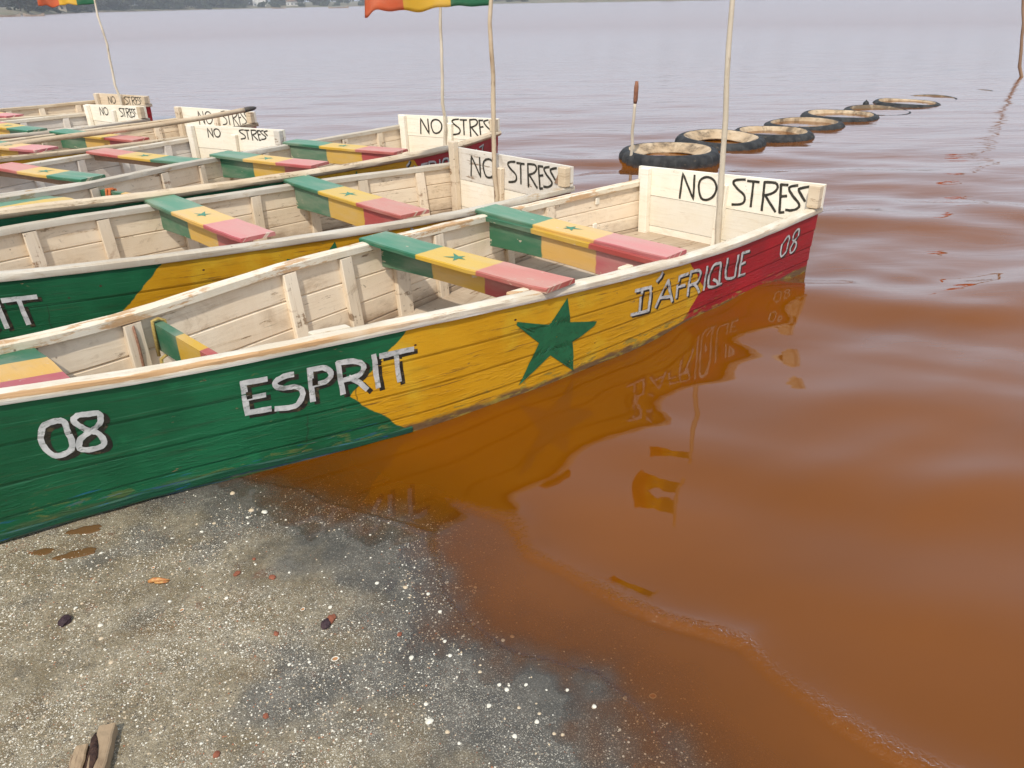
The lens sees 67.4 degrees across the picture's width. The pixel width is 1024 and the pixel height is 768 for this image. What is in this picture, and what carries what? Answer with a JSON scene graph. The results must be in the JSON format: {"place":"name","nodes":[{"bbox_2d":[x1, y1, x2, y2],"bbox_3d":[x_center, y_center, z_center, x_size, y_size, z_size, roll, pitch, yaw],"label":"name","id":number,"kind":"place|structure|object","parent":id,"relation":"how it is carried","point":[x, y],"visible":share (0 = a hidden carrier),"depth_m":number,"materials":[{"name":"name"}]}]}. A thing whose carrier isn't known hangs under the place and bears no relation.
{"place":"outdoors","nodes":[
{"label":"outdoors","id":0,"kind":"place"},
{"bbox_2d":[0,0,697,14],"bbox_3d":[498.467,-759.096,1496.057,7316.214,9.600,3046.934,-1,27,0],"label":"shore","id":1,"kind":"structure","parent":0,"point":[3,11],"depth_m":514.24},
{"bbox_2d":[1,0,37,12],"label":"tree","id":2,"kind":"object","parent":1,"relation":"on","point":[20,4],"visible":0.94,"depth_m":311.62,"materials":[{"name":"plant"}]},
{"bbox_2d":[32,6,44,13],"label":"tree","id":3,"kind":"object","parent":1,"relation":"on","point":[40,9],"visible":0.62,"depth_m":341.75,"materials":[{"name":"grey plant"}]},
{"bbox_2d":[36,5,51,10],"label":"tree","id":4,"kind":"object","parent":1,"relation":"on","point":[46,8],"visible":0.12,"depth_m":359.85,"materials":[{"name":"grey plant"}]},
{"bbox_2d":[50,7,61,13],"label":"tree","id":5,"kind":"object","parent":1,"relation":"on","point":[55,10],"visible":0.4,"depth_m":379.75,"materials":[{"name":"grey plant"}]},
{"bbox_2d":[56,5,66,11],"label":"house","id":6,"kind":"structure","parent":1,"relation":"on","point":[63,8],"depth_m":407.26,"materials":[{"name":"beige paint"}]},
{"bbox_2d":[69,5,81,12],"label":"tree","id":7,"kind":"object","parent":1,"relation":"on","point":[78,10],"visible":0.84,"depth_m":429.82,"materials":[{"name":"grey plant"}]},
{"bbox_2d":[81,5,91,11],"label":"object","id":8,"kind":"object","parent":1,"relation":"on","point":[86,8],"visible":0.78,"depth_m":446.59,"materials":[{"name":"grey"}]},
{"bbox_2d":[89,0,102,9],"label":"tree","id":9,"kind":"object","parent":1,"relation":"on","point":[93,7],"visible":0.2,"depth_m":468.07,"materials":[{"name":"plant"}]},
{"bbox_2d":[93,0,110,9],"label":"tree","id":10,"kind":"object","parent":1,"relation":"on","point":[104,5],"visible":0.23,"depth_m":478.29,"materials":[{"name":"plant"}]},
{"bbox_2d":[99,0,115,9],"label":"tree","id":11,"kind":"object","parent":1,"relation":"on","point":[105,3],"visible":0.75,"depth_m":479.32,"materials":[{"name":"plant"}]},
{"bbox_2d":[112,5,123,10],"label":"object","id":12,"kind":"object","parent":1,"relation":"on","point":[115,7],"visible":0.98,"depth_m":485.72,"materials":[{"name":"grey"}]},
{"bbox_2d":[108,0,130,9],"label":"tree","id":13,"kind":"object","parent":1,"relation":"on","point":[125,3],"visible":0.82,"depth_m":485.22,"materials":[{"name":"plant"}]},
{"bbox_2d":[127,0,136,8],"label":"tree","id":14,"kind":"object","parent":1,"relation":"on","point":[129,7],"visible":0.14,"depth_m":508.09,"materials":[{"name":"plant"}]},
{"bbox_2d":[133,5,145,9],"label":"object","id":15,"kind":"object","parent":1,"relation":"on","point":[137,7],"visible":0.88,"depth_m":509.89,"materials":[{"name":"grey"}]},
{"bbox_2d":[131,0,154,8],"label":"tree","id":16,"kind":"object","parent":1,"relation":"on","point":[146,4],"visible":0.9,"depth_m":512.80,"materials":[{"name":"plant"}]},
{"bbox_2d":[149,4,164,9],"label":"tree","id":17,"kind":"object","parent":1,"relation":"on","point":[155,6],"visible":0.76,"depth_m":524.88,"materials":[{"name":"plant"}]},
{"bbox_2d":[161,2,170,9],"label":"tree","id":18,"kind":"object","parent":1,"relation":"on","point":[167,5],"visible":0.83,"depth_m":531.65,"materials":[{"name":"plant"}]},
{"bbox_2d":[171,0,186,5],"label":"tree","id":19,"kind":"object","parent":1,"relation":"on","point":[180,2],"visible":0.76,"depth_m":547.27,"materials":[{"name":"plant"}]},
{"bbox_2d":[174,4,183,8],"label":"tree","id":20,"kind":"object","parent":1,"relation":"on","point":[179,6],"visible":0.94,"depth_m":546.05,"materials":[{"name":"plant"}]},
{"bbox_2d":[183,0,199,7],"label":"tree","id":21,"kind":"object","parent":1,"relation":"on","point":[191,3],"visible":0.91,"depth_m":563.40,"materials":[{"name":"plant"}]},
{"bbox_2d":[188,0,206,8],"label":"tree","id":22,"kind":"object","parent":1,"relation":"on","point":[197,2],"visible":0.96,"depth_m":566.58,"materials":[{"name":"plant"}]},
{"bbox_2d":[202,3,211,8],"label":"tree","id":23,"kind":"object","parent":1,"relation":"on","point":[206,6],"visible":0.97,"depth_m":566.50,"materials":[{"name":"plant"}]},
{"bbox_2d":[203,0,220,5],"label":"tree","id":24,"kind":"object","parent":1,"relation":"on","point":[213,4],"visible":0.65,"depth_m":576.87,"materials":[{"name":"plant"}]},
{"bbox_2d":[215,0,229,7],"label":"tree","id":25,"kind":"object","parent":1,"relation":"on","point":[221,3],"visible":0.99,"depth_m":577.68,"materials":[{"name":"plant"}]},
{"bbox_2d":[225,3,238,7],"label":"tree","id":26,"kind":"object","parent":1,"relation":"on","point":[229,5],"visible":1,"depth_m":579.49,"materials":[{"name":"plant"}]},
{"bbox_2d":[234,0,247,5],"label":"tree","id":27,"kind":"object","parent":1,"relation":"on","point":[240,2],"visible":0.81,"depth_m":585.96,"materials":[{"name":"plant"}]},
{"bbox_2d":[237,3,246,7],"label":"tree","id":28,"kind":"object","parent":1,"relation":"on","point":[242,5],"visible":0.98,"depth_m":583.97,"materials":[{"name":"green plant"}]},
{"bbox_2d":[252,0,265,5],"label":"house","id":29,"kind":"structure","parent":1,"relation":"on","point":[255,2],"depth_m":609.14,"materials":[{"name":"white paint"}]},
{"bbox_2d":[257,1,266,6],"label":"tree","id":30,"kind":"object","parent":1,"relation":"on","point":[262,4],"visible":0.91,"depth_m":594.05,"materials":[{"name":"plant"}]},
{"bbox_2d":[268,1,280,6],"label":"tree","id":31,"kind":"object","parent":1,"relation":"on","point":[273,4],"visible":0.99,"depth_m":598.38,"materials":[{"name":"plant"}]},
{"bbox_2d":[268,0,283,5],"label":"tree","id":32,"kind":"object","parent":1,"relation":"on","point":[280,2],"visible":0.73,"depth_m":621.05,"materials":[{"name":"plant"}]},
{"bbox_2d":[285,0,299,5],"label":"house","id":33,"kind":"structure","parent":1,"relation":"on","point":[291,2],"depth_m":623.14,"materials":[{"name":"white paint"}]},
{"bbox_2d":[309,0,322,4],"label":"tree","id":34,"kind":"object","parent":1,"relation":"on","point":[314,2],"visible":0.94,"depth_m":635.17,"materials":[{"name":"plant"}]},
{"bbox_2d":[318,0,329,5],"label":"tree","id":35,"kind":"object","parent":1,"relation":"on","point":[325,3],"visible":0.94,"depth_m":622.98,"materials":[{"name":"green plant"}]},
{"bbox_2d":[0,473,723,767],"bbox_3d":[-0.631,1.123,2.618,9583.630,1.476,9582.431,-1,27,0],"label":"ground","id":36,"kind":"structure","parent":0,"point":[571,718],"depth_m":2.10,"materials":[{"name":"grey sand"}]},
{"bbox_2d":[28,548,54,555],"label":"puddle","id":37,"kind":"object","parent":36,"relation":"on","point":[43,551],"visible":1,"depth_m":2.51,"materials":[{"name":"brown liquid"}]},
{"bbox_2d":[57,614,71,626],"bbox_3d":[-1.289,0.683,2.213,0.036,0.026,0.042,3,27,7],"label":"stone","id":38,"kind":"object","parent":36,"relation":"on","point":[63,620],"visible":1,"depth_m":2.20,"materials":[{"name":"grey stone"}]},
{"bbox_2d":[52,547,96,560],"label":"puddle","id":39,"kind":"object","parent":36,"relation":"on","point":[83,552],"visible":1,"depth_m":2.50,"materials":[{"name":"brown liquid"}]},
{"bbox_2d":[65,524,101,534],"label":"puddle","id":40,"kind":"object","parent":36,"relation":"on","point":[84,530],"visible":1,"depth_m":2.62,"materials":[{"name":"brown liquid"}]},
{"bbox_2d":[68,723,117,767],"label":"wooden offcut","id":41,"kind":"object","parent":36,"relation":"on","point":[98,752],"visible":1,"depth_m":1.80,"materials":[{"name":"brown wood"}]},
{"bbox_2d":[148,577,169,583],"bbox_3d":[-1.091,0.606,2.368,0.064,0.016,0.023,-1,27,0],"label":"leaf","id":42,"kind":"object","parent":36,"relation":"on","point":[157,580],"visible":1,"depth_m":2.37,"materials":[{"name":"orange plant"}]},
{"bbox_2d":[213,750,219,757],"bbox_3d":[-0.697,0.874,1.813,0.016,0.011,0.020,5,27,12],"label":"pebble","id":43,"kind":"object","parent":36,"relation":"on","point":[216,754],"visible":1,"depth_m":1.81,"materials":[{"name":"red stone"}]},
{"bbox_2d":[321,618,330,629],"bbox_3d":[-0.534,0.689,2.202,0.028,0.024,0.037,-2,27,-2],"label":"stone","id":44,"kind":"object","parent":36,"relation":"on","point":[325,623],"visible":1,"depth_m":2.19,"materials":[{"name":"stone"}]},
{"bbox_2d":[327,614,335,623],"bbox_3d":[-0.524,0.680,2.222,0.026,0.022,0.040,10,29,22],"label":"stone","id":45,"kind":"object","parent":36,"relation":"on","point":[331,617],"visible":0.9,"depth_m":2.21,"materials":[{"name":"stone"}]},
{"bbox_2d":[331,656,338,660],"bbox_3d":[-0.480,0.746,2.085,0.021,0.004,0.017,-12,28,-20],"label":"shell","id":46,"kind":"object","parent":36,"relation":"on","point":[335,658],"visible":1,"depth_m":2.09},
{"bbox_2d":[0,475,716,767],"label":"shell grit","id":47,"kind":"object","parent":36,"relation":"on","point":[246,738],"visible":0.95,"depth_m":2.11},
{"bbox_2d":[425,718,433,723],"bbox_3d":[-0.205,0.833,1.903,0.022,0.006,0.020,-13,20,-10],"label":"shell","id":48,"kind":"object","parent":36,"relation":"on","point":[429,720],"visible":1,"depth_m":1.90},
{"bbox_2d":[0,0,1023,767],"bbox_3d":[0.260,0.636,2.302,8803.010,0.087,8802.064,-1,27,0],"label":"water","id":49,"kind":"structure","parent":0,"point":[776,524],"depth_m":3.49,"materials":[{"name":"brown liquid"}]},
{"bbox_2d":[0,13,20,16],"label":"fishing boat","id":50,"kind":"object","parent":49,"relation":"on","point":[18,15],"visible":0.83,"depth_m":234.94,"materials":[{"name":"beige wood"}]},
{"bbox_2d":[23,13,44,16],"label":"fishing boat","id":51,"kind":"object","parent":49,"relation":"on","point":[27,15],"visible":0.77,"depth_m":234.56,"materials":[{"name":"beige wood"}]},
{"bbox_2d":[0,104,149,139],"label":"rowing boat","id":52,"kind":"object","parent":49,"relation":"on","point":[94,116],"visible":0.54,"depth_m":9.55,"materials":[{"name":"paint"}]},
{"bbox_2d":[0,93,152,120],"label":"rowing boat","id":53,"kind":"object","parent":49,"relation":"on","point":[15,113],"visible":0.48,"depth_m":10.92,"materials":[{"name":"paint"}]},
{"bbox_2d":[94,0,122,104],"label":"flagpole","id":54,"kind":"object","parent":53,"relation":"attached to","point":[111,66],"visible":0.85,"depth_m":10.73,"materials":[{"name":"brown wood"}]},
{"bbox_2d":[37,0,93,7],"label":"flag","id":55,"kind":"object","parent":54,"relation":"attached to","point":[52,3],"visible":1,"depth_m":10.49,"materials":[{"name":"fabric"}]},
{"bbox_2d":[0,106,258,163],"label":"rowing boat","id":56,"kind":"object","parent":49,"relation":"on","point":[22,153],"visible":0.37,"depth_m":8.07,"materials":[{"name":"paint"}]},
{"bbox_2d":[0,106,255,145],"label":"oar","id":57,"kind":"object","parent":56,"relation":"on","point":[131,128],"visible":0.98,"depth_m":7.81,"materials":[{"name":"brown wood"}]},
{"bbox_2d":[0,124,285,195],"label":"rowing boat","id":58,"kind":"object","parent":49,"relation":"on","point":[201,141],"visible":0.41,"depth_m":7.09,"materials":[{"name":"paint"}]},
{"bbox_2d":[0,114,501,226],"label":"rowing boat","id":59,"kind":"object","parent":49,"relation":"on","point":[408,141],"visible":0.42,"depth_m":6.25,"materials":[{"name":"paint"}]},
{"bbox_2d":[105,187,116,195],"bbox_3d":[-2.758,-1.268,5.348,0.110,0.190,0.081,14,30,27],"label":"rope","id":60,"kind":"object","parent":59,"relation":"attached to","point":[107,191],"visible":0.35,"depth_m":5.31,"materials":[{"name":"orange"}]},
{"bbox_2d":[439,7,446,145],"bbox_3d":[-0.706,-3.059,7.831,0.074,1.612,0.047,18,32,34],"label":"flagpole","id":61,"kind":"object","parent":59,"relation":"attached to","point":[442,82],"visible":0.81,"depth_m":7.80,"materials":[{"name":"brown wood"}]},
{"bbox_2d":[0,141,574,339],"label":"rowing boat","id":62,"kind":"object","parent":49,"relation":"on","point":[57,272],"visible":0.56,"depth_m":4.64,"materials":[{"name":"paint"}]},
{"bbox_2d":[488,0,498,201],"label":"flagpole","id":63,"kind":"object","parent":62,"relation":"attached to","point":[493,115],"visible":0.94,"depth_m":5.58,"materials":[{"name":"brown wood"}]},
{"bbox_2d":[365,0,488,17],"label":"flag","id":64,"kind":"object","parent":63,"relation":"attached to","point":[371,6],"visible":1,"depth_m":5.30,"materials":[{"name":"fabric"}]},
{"bbox_2d":[0,165,826,542],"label":"rowing boat","id":65,"kind":"object","parent":49,"relation":"on","point":[370,339],"visible":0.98,"depth_m":3.26,"materials":[{"name":"paint"}]},
{"bbox_2d":[131,323,144,366],"bbox_3d":[-1.507,-0.089,3.133,0.018,0.360,0.074,-19,32,-32],"label":"wooden boat rib","id":66,"kind":"object","parent":65,"relation":"attached to","point":[138,345],"visible":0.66,"depth_m":3.09,"materials":[{"name":"beige wood"}]},
{"bbox_2d":[150,317,167,363],"bbox_3d":[-1.435,-0.086,3.173,0.052,0.380,0.111,2,27,5],"label":"rope","id":67,"kind":"object","parent":65,"relation":"hanging from","point":[156,339],"visible":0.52,"depth_m":3.13,"materials":[{"name":"yellow fabric"}]},
{"bbox_2d":[715,0,734,243],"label":"flagpole","id":68,"kind":"object","parent":65,"relation":"attached to","point":[720,196],"visible":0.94,"depth_m":4.96,"materials":[{"name":"brown wood"}]},
{"bbox_2d":[630,81,638,155],"bbox_3d":[1.285,-2.534,8.238,0.081,1.336,0.050,-1,27,0],"label":"stake","id":69,"kind":"object","parent":49,"relation":"in","point":[636,89],"visible":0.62,"depth_m":8.07,"materials":[{"name":"brown wood"}]},
{"bbox_2d":[619,142,719,169],"bbox_3d":[1.740,-2.500,8.508,1.110,0.219,1.107,-1,27,0],"label":"tyre","id":70,"kind":"object","parent":49,"relation":"on","point":[699,156],"visible":0.83,"depth_m":8.25,"materials":[{"name":"rubber"}]},
{"bbox_2d":[675,129,765,150],"bbox_3d":[2.523,-2.906,9.330,1.089,0.218,1.108,7,29,13],"label":"tyre","id":71,"kind":"object","parent":49,"relation":"on","point":[746,141],"visible":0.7,"depth_m":9.36,"materials":[{"name":"rubber"}]},
{"bbox_2d":[735,126,814,142],"bbox_3d":[3.331,-3.141,9.832,1.028,0.218,1.006,14,30,27],"label":"tyre","id":72,"kind":"object","parent":49,"relation":"on","point":[801,134],"visible":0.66,"depth_m":9.57,"materials":[{"name":"rubber"}]},
{"bbox_2d":[764,117,844,130],"bbox_3d":[4.014,-3.505,10.583,1.078,0.219,1.074,-25,34,-37],"label":"tyre","id":73,"kind":"object","parent":49,"relation":"on","point":[836,124],"visible":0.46,"depth_m":10.59,"materials":[{"name":"rubber"}]},
{"bbox_2d":[800,109,879,121],"bbox_3d":[4.795,-3.852,11.242,1.127,0.218,1.111,-14,30,-25],"label":"tyre","id":74,"kind":"object","parent":49,"relation":"on","point":[811,113],"visible":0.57,"depth_m":11.18,"materials":[{"name":"rubber"}]},
{"bbox_2d":[843,105,910,114],"bbox_3d":[5.557,-4.062,11.683,1.028,0.218,1.049,-6,30,-12],"label":"tyre","id":75,"kind":"object","parent":49,"relation":"on","point":[866,106],"visible":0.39,"depth_m":11.95,"materials":[{"name":"rubber"}]},
{"bbox_2d":[872,98,940,107],"bbox_3d":[6.380,-4.470,12.449,1.049,0.218,1.045,2,27,2],"label":"tyre","id":76,"kind":"object","parent":49,"relation":"on","point":[880,102],"visible":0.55,"depth_m":12.26,"materials":[{"name":"rubber"}]},
{"bbox_2d":[911,94,956,99],"bbox_3d":[7.024,-4.728,13.023,1.022,0.218,1.008,6,30,17],"label":"tyre","id":77,"kind":"object","parent":49,"relation":"on","point":[934,95],"visible":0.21,"depth_m":13.25,"materials":[{"name":"rubber"}]},
{"bbox_2d":[1018,0,1023,76],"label":"pole","id":78,"kind":"object","parent":49,"relation":"in","point":[1021,46],"visible":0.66,"depth_m":15.65,"materials":[{"name":"brown wood"}]}
]}

